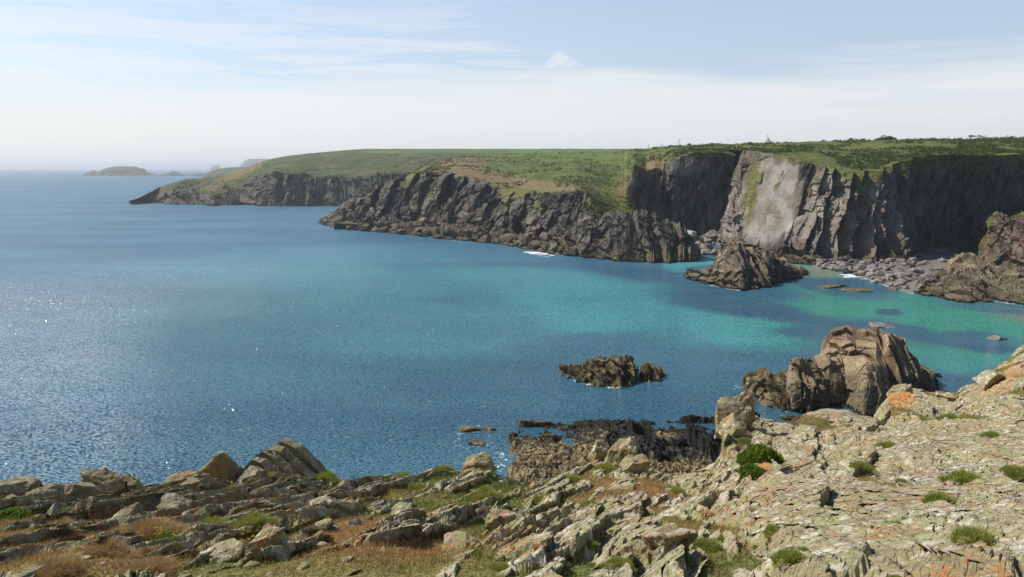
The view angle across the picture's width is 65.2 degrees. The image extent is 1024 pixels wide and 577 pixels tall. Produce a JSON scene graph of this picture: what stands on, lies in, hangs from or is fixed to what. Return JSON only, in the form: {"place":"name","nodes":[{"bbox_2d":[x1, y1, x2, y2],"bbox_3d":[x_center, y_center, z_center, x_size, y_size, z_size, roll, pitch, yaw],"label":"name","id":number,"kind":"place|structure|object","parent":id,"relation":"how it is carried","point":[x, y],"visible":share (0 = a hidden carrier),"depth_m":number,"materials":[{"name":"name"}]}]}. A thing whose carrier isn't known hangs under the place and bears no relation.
{"place":"outdoors","nodes":[
{"label":"outdoors","id":0,"kind":"place"},
{"bbox_2d":[202,167,244,177],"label":"headland spit","id":1,"kind":"structure","parent":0,"point":[217,172],"depth_m":2216.15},
{"bbox_2d":[129,149,634,205],"bbox_3d":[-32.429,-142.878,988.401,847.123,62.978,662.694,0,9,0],"label":"headland","id":2,"kind":"structure","parent":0,"point":[334,178],"depth_m":723.35,"materials":[{"name":"plant"}]},
{"bbox_2d":[0,168,1023,484],"bbox_3d":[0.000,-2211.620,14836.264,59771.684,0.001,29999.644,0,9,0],"label":"sea","id":3,"kind":"structure","parent":0,"point":[146,342],"depth_m":155.97,"materials":[{"name":"liquid"}]},
{"bbox_2d":[82,166,158,175],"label":"island","id":4,"kind":"structure","parent":3,"relation":"on","point":[123,171],"depth_m":3100.38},
{"bbox_2d":[159,171,188,175],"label":"island","id":5,"kind":"structure","parent":3,"relation":"on","point":[173,173],"depth_m":3090.19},
{"bbox_2d":[240,159,268,166],"bbox_3d":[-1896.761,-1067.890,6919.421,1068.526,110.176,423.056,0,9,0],"label":"island","id":6,"kind":"structure","parent":3,"relation":"on","point":[248,162],"depth_m":6853.65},
{"bbox_2d":[459,426,480,431],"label":"sea rock","id":7,"kind":"object","parent":3,"relation":"in","point":[468,428],"visible":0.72,"depth_m":98.20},
{"bbox_2d":[468,439,487,445],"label":"sea rock","id":8,"kind":"object","parent":3,"relation":"in","point":[478,442],"visible":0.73,"depth_m":93.54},
{"bbox_2d":[482,426,494,430],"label":"sea rock","id":9,"kind":"object","parent":3,"relation":"in","point":[488,428],"visible":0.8,"depth_m":98.58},
{"bbox_2d":[517,419,551,426],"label":"sea rock","id":10,"kind":"object","parent":3,"relation":"in","point":[528,423],"visible":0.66,"depth_m":99.79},
{"bbox_2d":[558,354,638,387],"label":"islet rock","id":11,"kind":"object","parent":3,"relation":"in","point":[611,371],"visible":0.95,"depth_m":120.86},
{"bbox_2d":[507,412,760,482],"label":"shore ledge","id":12,"kind":"object","parent":3,"relation":"in","point":[689,448],"visible":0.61,"depth_m":87.77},
{"bbox_2d":[639,362,664,382],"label":"islet rock","id":13,"kind":"object","parent":3,"relation":"in","point":[649,373],"visible":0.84,"depth_m":122.20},
{"bbox_2d":[684,241,808,290],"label":"sea stack","id":14,"kind":"object","parent":3,"relation":"in","point":[738,265],"visible":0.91,"depth_m":223.13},
{"bbox_2d":[779,415,800,420],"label":"sea rock","id":15,"kind":"object","parent":3,"relation":"in","point":[790,417],"visible":0.57,"depth_m":102.44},
{"bbox_2d":[817,284,846,288],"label":"sea rock","id":16,"kind":"object","parent":3,"relation":"in","point":[830,286],"visible":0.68,"depth_m":215.27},
{"bbox_2d":[742,325,941,416],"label":"sea stack","id":17,"kind":"object","parent":3,"relation":"in","point":[861,372],"visible":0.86,"depth_m":110.30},
{"bbox_2d":[841,288,872,291],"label":"sea rock","id":18,"kind":"object","parent":3,"relation":"in","point":[857,289],"visible":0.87,"depth_m":210.24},
{"bbox_2d":[869,322,894,327],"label":"sea rock","id":19,"kind":"object","parent":3,"relation":"in","point":[879,325],"visible":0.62,"depth_m":162.46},
{"bbox_2d":[916,252,1023,304],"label":"rock outcrop","id":20,"kind":"object","parent":3,"relation":"in","point":[968,277],"visible":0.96,"depth_m":204.61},
{"bbox_2d":[986,335,1007,339],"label":"sea rock","id":21,"kind":"object","parent":3,"relation":"in","point":[994,337],"visible":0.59,"depth_m":150.34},
{"bbox_2d":[978,211,1023,271],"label":"rock buttress","id":22,"kind":"object","parent":3,"relation":"in","point":[1001,244],"visible":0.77,"depth_m":254.81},
{"bbox_2d":[0,344,1023,576],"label":"ground","id":23,"kind":"structure","parent":0,"point":[798,489],"depth_m":10.81,"materials":[{"name":"stone"}]},
{"bbox_2d":[5,494,15,502],"bbox_3d":[-8.323,3.476,13.255,0.226,0.111,0.227,5,-7,21],"label":"stone","id":24,"kind":"object","parent":23,"relation":"on","point":[9,499],"visible":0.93,"depth_m":13.18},
{"bbox_2d":[0,506,35,520],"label":"shrub","id":25,"kind":"object","parent":23,"relation":"on","point":[10,513],"visible":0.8,"depth_m":12.35,"materials":[{"name":"green plant"}]},
{"bbox_2d":[0,476,40,493],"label":"outcrop block","id":26,"kind":"structure","parent":23,"relation":"on","point":[32,483],"depth_m":16.56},
{"bbox_2d":[25,483,60,501],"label":"outcrop block","id":27,"kind":"structure","parent":23,"relation":"on","point":[50,491],"depth_m":14.54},
{"bbox_2d":[46,502,57,517],"bbox_3d":[-6.472,3.130,11.252,0.179,0.106,0.284,-38,23,6],"label":"stone","id":28,"kind":"object","parent":23,"relation":"on","point":[51,512],"visible":1,"depth_m":11.19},
{"bbox_2d":[24,549,92,576],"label":"dry grass mound","id":29,"kind":"object","parent":23,"relation":"on","point":[57,564],"visible":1,"depth_m":5.86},
{"bbox_2d":[43,515,74,526],"bbox_3d":[-6.285,3.260,11.062,0.606,0.177,0.861,-2,9,-13],"label":"dry grass mound","id":30,"kind":"object","parent":23,"relation":"on","point":[65,520],"visible":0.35,"depth_m":11.12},
{"bbox_2d":[67,519,87,527],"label":"outcrop block","id":31,"kind":"structure","parent":23,"relation":"on","point":[80,523],"depth_m":9.90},
{"bbox_2d":[64,482,103,500],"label":"outcrop block","id":32,"kind":"structure","parent":23,"relation":"on","point":[81,491],"depth_m":15.40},
{"bbox_2d":[79,468,124,483],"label":"outcrop block","id":33,"kind":"structure","parent":23,"relation":"on","point":[103,475],"depth_m":17.02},
{"bbox_2d":[68,534,141,558],"bbox_3d":[-3.292,2.088,6.408,0.627,0.149,0.476,6,10,34],"label":"dry grass mound","id":34,"kind":"object","parent":23,"relation":"on","point":[102,546],"visible":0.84,"depth_m":6.42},
{"bbox_2d":[108,502,157,530],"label":"outcrop block","id":35,"kind":"structure","parent":23,"relation":"on","point":[126,515],"depth_m":10.39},
{"bbox_2d":[124,473,145,491],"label":"outcrop block","id":36,"kind":"structure","parent":23,"relation":"on","point":[132,483],"depth_m":17.46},
{"bbox_2d":[115,554,177,576],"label":"dry grass mound","id":37,"kind":"object","parent":23,"relation":"on","point":[160,564],"visible":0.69,"depth_m":5.97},
{"bbox_2d":[109,515,200,541],"bbox_3d":[-3.239,2.152,7.123,0.928,0.191,0.653,0,9,-1],"label":"dry grass mound","id":38,"kind":"object","parent":23,"relation":"on","point":[145,526],"visible":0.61,"depth_m":7.21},
{"bbox_2d":[149,529,181,540],"bbox_3d":[-3.059,2.200,7.052,0.405,0.129,0.376,-8,12,-44],"label":"shrub","id":39,"kind":"object","parent":23,"relation":"on","point":[168,533],"visible":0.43,"depth_m":7.04,"materials":[{"name":"green plant"}]},
{"bbox_2d":[146,493,194,514],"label":"outcrop block","id":40,"kind":"structure","parent":23,"relation":"on","point":[171,500],"depth_m":13.13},
{"bbox_2d":[164,469,198,484],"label":"outcrop block","id":41,"kind":"structure","parent":23,"relation":"on","point":[176,478],"depth_m":18.00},
{"bbox_2d":[179,478,199,489],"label":"outcrop block","id":42,"kind":"structure","parent":23,"relation":"on","point":[193,483],"depth_m":16.61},
{"bbox_2d":[194,515,233,523],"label":"thrift cushion","id":43,"kind":"object","parent":23,"relation":"on","point":[212,519],"visible":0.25,"depth_m":8.67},
{"bbox_2d":[194,451,243,481],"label":"outcrop block","id":44,"kind":"structure","parent":23,"relation":"on","point":[223,465],"depth_m":19.64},
{"bbox_2d":[199,538,245,564],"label":"outcrop block","id":45,"kind":"structure","parent":23,"relation":"on","point":[234,549],"depth_m":6.39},
{"bbox_2d":[234,465,266,485],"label":"outcrop block","id":46,"kind":"structure","parent":23,"relation":"on","point":[251,473],"depth_m":19.04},
{"bbox_2d":[243,561,260,567],"bbox_3d":[-1.998,2.138,6.145,0.083,0.078,0.141,-19,-1,28],"label":"stone","id":47,"kind":"object","parent":23,"relation":"on","point":[250,563],"visible":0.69,"depth_m":6.14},
{"bbox_2d":[228,510,282,533],"bbox_3d":[-2.581,2.321,8.094,0.531,0.166,0.401,-7,11,-39],"label":"thrift cushion","id":48,"kind":"object","parent":23,"relation":"on","point":[256,519],"visible":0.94,"depth_m":8.05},
{"bbox_2d":[248,523,287,548],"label":"outcrop block","id":49,"kind":"structure","parent":23,"relation":"on","point":[268,534],"depth_m":6.60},
{"bbox_2d":[237,438,336,478],"bbox_3d":[-5.744,4.845,20.645,2.123,1.608,1.650,0,9,0],"label":"rock outcrop","id":50,"kind":"object","parent":23,"relation":"on","point":[289,456],"visible":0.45,"depth_m":20.71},
{"bbox_2d":[296,561,308,570],"bbox_3d":[-1.577,2.102,6.020,0.112,0.063,0.117,-27,11,21],"label":"stone","id":51,"kind":"object","parent":23,"relation":"on","point":[304,564],"visible":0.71,"depth_m":6.00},
{"bbox_2d":[308,496,337,505],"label":"outcrop block","id":52,"kind":"structure","parent":23,"relation":"on","point":[330,500],"depth_m":11.08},
{"bbox_2d":[315,518,332,525],"bbox_3d":[-2.045,2.558,8.697,0.209,0.079,0.173,-21,0,12],"label":"stone","id":53,"kind":"object","parent":23,"relation":"on","point":[327,521],"visible":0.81,"depth_m":8.68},
{"bbox_2d":[312,471,341,484],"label":"thrift cushion","id":54,"kind":"object","parent":23,"relation":"on","point":[328,476],"visible":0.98,"depth_m":18.72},
{"bbox_2d":[342,556,353,562],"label":"stone","id":55,"kind":"object","parent":23,"relation":"on","point":[346,559],"visible":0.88,"depth_m":6.17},
{"bbox_2d":[390,502,411,514],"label":"outcrop block","id":56,"kind":"structure","parent":23,"relation":"on","point":[398,507],"depth_m":11.84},
{"bbox_2d":[393,470,412,475],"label":"thrift cushion","id":57,"kind":"object","parent":23,"relation":"on","point":[403,474],"visible":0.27,"depth_m":21.94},
{"bbox_2d":[404,481,423,489],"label":"thrift cushion","id":58,"kind":"object","parent":23,"relation":"on","point":[412,485],"visible":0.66,"depth_m":18.46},
{"bbox_2d":[432,464,454,470],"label":"thrift cushion","id":59,"kind":"object","parent":23,"relation":"on","point":[446,467],"visible":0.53,"depth_m":22.06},
{"bbox_2d":[442,531,482,551],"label":"outcrop block","id":60,"kind":"structure","parent":23,"relation":"on","point":[454,538],"depth_m":7.45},
{"bbox_2d":[462,452,496,471],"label":"outcrop block","id":61,"kind":"structure","parent":23,"relation":"on","point":[483,460],"depth_m":22.70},
{"bbox_2d":[465,486,507,501],"bbox_3d":[-0.455,3.733,14.638,0.806,0.251,0.608,-5,10,-29],"label":"thrift cushion","id":62,"kind":"object","parent":23,"relation":"on","point":[483,493],"visible":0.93,"depth_m":14.60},
{"bbox_2d":[488,561,511,570],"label":"thrift cushion","id":63,"kind":"object","parent":23,"relation":"on","point":[501,566],"visible":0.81,"depth_m":5.95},
{"bbox_2d":[485,509,519,532],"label":"outcrop block","id":64,"kind":"structure","parent":23,"relation":"on","point":[495,519],"depth_m":9.98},
{"bbox_2d":[0,350,1023,576],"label":"grass","id":65,"kind":"structure","parent":23,"relation":"on","point":[472,533],"depth_m":8.53,"materials":[{"name":"plant"}]},
{"bbox_2d":[526,495,543,505],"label":"thrift cushion","id":66,"kind":"object","parent":23,"relation":"on","point":[536,499],"visible":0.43,"depth_m":14.94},
{"bbox_2d":[565,541,576,558],"bbox_3d":[0.497,2.201,6.768,0.106,0.060,0.223,-6,20,11],"label":"stone","id":67,"kind":"object","parent":23,"relation":"on","point":[572,548],"visible":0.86,"depth_m":6.73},
{"bbox_2d":[561,473,584,483],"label":"thrift cushion","id":68,"kind":"object","parent":23,"relation":"on","point":[574,478],"visible":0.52,"depth_m":20.11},
{"bbox_2d":[578,498,597,507],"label":"thrift cushion","id":69,"kind":"object","parent":23,"relation":"on","point":[585,503],"visible":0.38,"depth_m":14.28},
{"bbox_2d":[587,540,600,548],"bbox_3d":[0.716,2.325,7.294,0.148,0.061,0.197,8,12,42],"label":"grass tuft","id":70,"kind":"object","parent":23,"relation":"on","point":[592,543],"visible":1,"depth_m":7.28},
{"bbox_2d":[587,441,607,461],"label":"outcrop block","id":71,"kind":"structure","parent":23,"relation":"on","point":[599,450],"depth_m":24.58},
{"bbox_2d":[592,462,618,473],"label":"thrift cushion","id":72,"kind":"object","parent":23,"relation":"on","point":[609,468],"visible":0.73,"depth_m":21.90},
{"bbox_2d":[598,556,637,571],"bbox_3d":[0.745,1.933,5.644,0.287,0.088,0.215,-1,9,-4],"label":"thrift cushion","id":73,"kind":"object","parent":23,"relation":"on","point":[616,562],"visible":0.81,"depth_m":5.64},
{"bbox_2d":[604,436,637,464],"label":"outcrop block","id":74,"kind":"structure","parent":23,"relation":"on","point":[620,449],"depth_m":23.89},
{"bbox_2d":[617,454,650,474],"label":"outcrop block","id":75,"kind":"structure","parent":23,"relation":"on","point":[638,464],"depth_m":22.80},
{"bbox_2d":[625,539,647,562],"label":"outcrop block","id":76,"kind":"structure","parent":23,"relation":"on","point":[640,547],"depth_m":6.84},
{"bbox_2d":[642,524,697,552],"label":"outcrop block","id":77,"kind":"structure","parent":23,"relation":"on","point":[654,539],"depth_m":6.54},
{"bbox_2d":[669,487,688,496],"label":"thrift cushion","id":78,"kind":"object","parent":23,"relation":"on","point":[678,490],"visible":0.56,"depth_m":17.44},
{"bbox_2d":[688,535,722,552],"bbox_3d":[1.902,2.537,7.869,0.407,0.167,0.543,0,9,3],"label":"thrift cushion","id":79,"kind":"object","parent":23,"relation":"on","point":[709,545],"visible":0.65,"depth_m":7.88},
{"bbox_2d":[718,413,746,437],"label":"outcrop block","id":80,"kind":"structure","parent":23,"relation":"on","point":[732,424],"depth_m":24.01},
{"bbox_2d":[714,390,755,438],"bbox_3d":[7.278,4.053,26.054,1.299,1.722,1.092,2,9,15],"label":"rock pinnacle","id":81,"kind":"object","parent":23,"relation":"on","point":[741,405],"visible":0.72,"depth_m":25.80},
{"bbox_2d":[738,437,751,445],"bbox_3d":[6.748,4.380,23.104,0.482,0.199,0.639,1,9,7],"label":"grass tuft","id":82,"kind":"object","parent":23,"relation":"on","point":[744,440],"visible":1,"depth_m":23.07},
{"bbox_2d":[735,462,766,484],"bbox_3d":[5.064,3.835,16.750,0.735,0.384,1.056,2,9,13],"label":"shrub","id":83,"kind":"object","parent":23,"relation":"on","point":[754,471],"visible":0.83,"depth_m":16.63,"materials":[{"name":"green plant"}]},
{"bbox_2d":[735,442,785,465],"bbox_3d":[5.784,3.825,18.614,1.197,0.549,1.111,1,9,8],"label":"shrub","id":84,"kind":"object","parent":23,"relation":"on","point":[755,453],"visible":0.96,"depth_m":18.49,"materials":[{"name":"green plant"}]},
{"bbox_2d":[764,523,780,538],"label":"thrift cushion","id":85,"kind":"object","parent":23,"relation":"on","point":[769,528],"visible":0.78,"depth_m":8.04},
{"bbox_2d":[767,546,807,567],"bbox_3d":[2.015,1.917,5.746,0.366,0.108,0.274,2,9,11],"label":"thrift cushion","id":86,"kind":"object","parent":23,"relation":"on","point":[791,555],"visible":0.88,"depth_m":5.72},
{"bbox_2d":[848,460,877,472],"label":"thrift cushion","id":87,"kind":"object","parent":23,"relation":"on","point":[862,465],"visible":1,"depth_m":16.84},
{"bbox_2d":[873,440,895,447],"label":"thrift cushion","id":88,"kind":"object","parent":23,"relation":"on","point":[885,444],"visible":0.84,"depth_m":19.55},
{"bbox_2d":[886,384,912,396],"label":"outcrop block","id":89,"kind":"structure","parent":23,"relation":"on","point":[902,388],"depth_m":34.56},
{"bbox_2d":[920,491,959,503],"bbox_3d":[5.196,2.537,9.640,0.537,0.177,0.419,3,9,21],"label":"thrift cushion","id":90,"kind":"object","parent":23,"relation":"on","point":[928,497],"visible":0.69,"depth_m":9.68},
{"bbox_2d":[935,391,958,401],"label":"outcrop block","id":91,"kind":"structure","parent":23,"relation":"on","point":[950,397],"depth_m":34.88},
{"bbox_2d":[934,412,963,420],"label":"thrift cushion","id":92,"kind":"object","parent":23,"relation":"on","point":[950,416],"visible":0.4,"depth_m":26.25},
{"bbox_2d":[947,522,960,529],"bbox_3d":[4.201,2.288,7.594,0.121,0.071,0.158,-38,12,19],"label":"stone","id":93,"kind":"object","parent":23,"relation":"on","point":[951,525],"visible":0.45,"depth_m":7.61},
{"bbox_2d":[936,466,983,483],"bbox_3d":[8.419,3.485,14.934,0.956,0.316,0.746,4,9,23],"label":"thrift cushion","id":94,"kind":"object","parent":23,"relation":"on","point":[963,476],"visible":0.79,"depth_m":14.86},
{"bbox_2d":[947,524,996,545],"bbox_3d":[4.070,2.145,7.018,0.409,0.168,0.545,8,11,41],"label":"thrift cushion","id":95,"kind":"object","parent":23,"relation":"on","point":[974,533],"visible":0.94,"depth_m":6.97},
{"bbox_2d":[981,467,993,472],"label":"stone","id":96,"kind":"object","parent":23,"relation":"on","point":[986,469],"visible":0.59,"depth_m":15.57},
{"bbox_2d":[978,430,998,436],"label":"thrift cushion","id":97,"kind":"object","parent":23,"relation":"on","point":[990,433],"visible":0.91,"depth_m":19.41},
{"bbox_2d":[972,369,1007,390],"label":"outcrop block","id":98,"kind":"structure","parent":23,"relation":"on","point":[985,380],"depth_m":32.14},
{"bbox_2d":[997,463,1023,479],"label":"thrift cushion","id":99,"kind":"object","parent":23,"relation":"on","point":[1018,470],"visible":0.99,"depth_m":15.01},
{"bbox_2d":[0,0,1023,168],"label":"sky","id":100,"kind":"structure","parent":0,"point":[84,83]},
{"bbox_2d":[318,138,1023,264],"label":"cliffs","id":101,"kind":"structure","parent":0,"point":[789,207],"depth_m":314.44,"materials":[{"name":"stone"}]},
{"bbox_2d":[333,223,345,228],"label":"shore rock","id":102,"kind":"object","parent":101,"relation":"on","point":[339,226],"visible":0.88,"depth_m":420.37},
{"bbox_2d":[360,223,369,230],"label":"shore rock","id":103,"kind":"object","parent":101,"relation":"on","point":[365,226],"visible":0.9,"depth_m":405.47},
{"bbox_2d":[361,217,372,226],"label":"shore rock","id":104,"kind":"object","parent":101,"relation":"on","point":[368,220],"visible":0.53,"depth_m":411.95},
{"bbox_2d":[378,226,388,232],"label":"shore rock","id":105,"kind":"object","parent":101,"relation":"on","point":[385,229],"visible":0.73,"depth_m":397.96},
{"bbox_2d":[414,221,423,227],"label":"shore rock","id":106,"kind":"object","parent":101,"relation":"on","point":[418,223],"visible":0.66,"depth_m":391.71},
{"bbox_2d":[442,228,451,235],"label":"shore rock","id":107,"kind":"object","parent":101,"relation":"on","point":[446,231],"visible":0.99,"depth_m":361.19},
{"bbox_2d":[469,226,487,233],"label":"shore rock","id":108,"kind":"object","parent":101,"relation":"on","point":[476,230],"visible":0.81,"depth_m":355.95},
{"bbox_2d":[477,235,491,242],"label":"shore rock","id":109,"kind":"object","parent":101,"relation":"on","point":[485,239],"visible":0.4,"depth_m":343.40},
{"bbox_2d":[500,233,515,242],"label":"shore rock","id":110,"kind":"object","parent":101,"relation":"on","point":[508,238],"visible":0.88,"depth_m":338.08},
{"bbox_2d":[520,235,531,245],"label":"shore rock","id":111,"kind":"object","parent":101,"relation":"on","point":[525,240],"visible":0.92,"depth_m":320.17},
{"bbox_2d":[528,240,542,249],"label":"shore rock","id":112,"kind":"object","parent":101,"relation":"on","point":[533,244],"visible":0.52,"depth_m":315.62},
{"bbox_2d":[540,232,552,240],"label":"shore rock","id":113,"kind":"object","parent":101,"relation":"on","point":[544,236],"visible":0.87,"depth_m":321.59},
{"bbox_2d":[548,243,556,250],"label":"shore rock","id":114,"kind":"object","parent":101,"relation":"on","point":[552,247],"visible":0.85,"depth_m":302.51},
{"bbox_2d":[566,246,578,255],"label":"shore rock","id":115,"kind":"object","parent":101,"relation":"on","point":[572,251],"visible":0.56,"depth_m":291.44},
{"bbox_2d":[576,209,700,263],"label":"rock outcrop","id":116,"kind":"object","parent":101,"relation":"on","point":[635,236],"visible":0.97,"depth_m":282.14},
{"bbox_2d":[697,208,708,235],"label":"rock spire","id":117,"kind":"object","parent":101,"relation":"on","point":[703,229],"visible":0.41,"depth_m":344.10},
{"bbox_2d":[400,136,1023,213],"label":"scrub","id":118,"kind":"object","parent":101,"relation":"on","point":[969,147],"visible":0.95,"depth_m":339.12,"materials":[{"name":"green plant"}]},
{"bbox_2d":[705,230,721,235],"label":"boulder","id":119,"kind":"object","parent":101,"relation":"on","point":[710,232],"visible":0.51,"depth_m":327.63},
{"bbox_2d":[810,244,958,293],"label":"beach","id":120,"kind":"structure","parent":0,"point":[932,258],"depth_m":257.66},
{"bbox_2d":[838,267,849,272],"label":"boulder","id":121,"kind":"object","parent":120,"relation":"on","point":[844,269],"visible":1,"depth_m":243.75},
{"bbox_2d":[876,271,888,275],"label":"boulder","id":122,"kind":"object","parent":120,"relation":"on","point":[879,273],"visible":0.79,"depth_m":236.15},
{"bbox_2d":[896,258,906,264],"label":"boulder","id":123,"kind":"object","parent":120,"relation":"on","point":[900,260],"visible":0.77,"depth_m":256.74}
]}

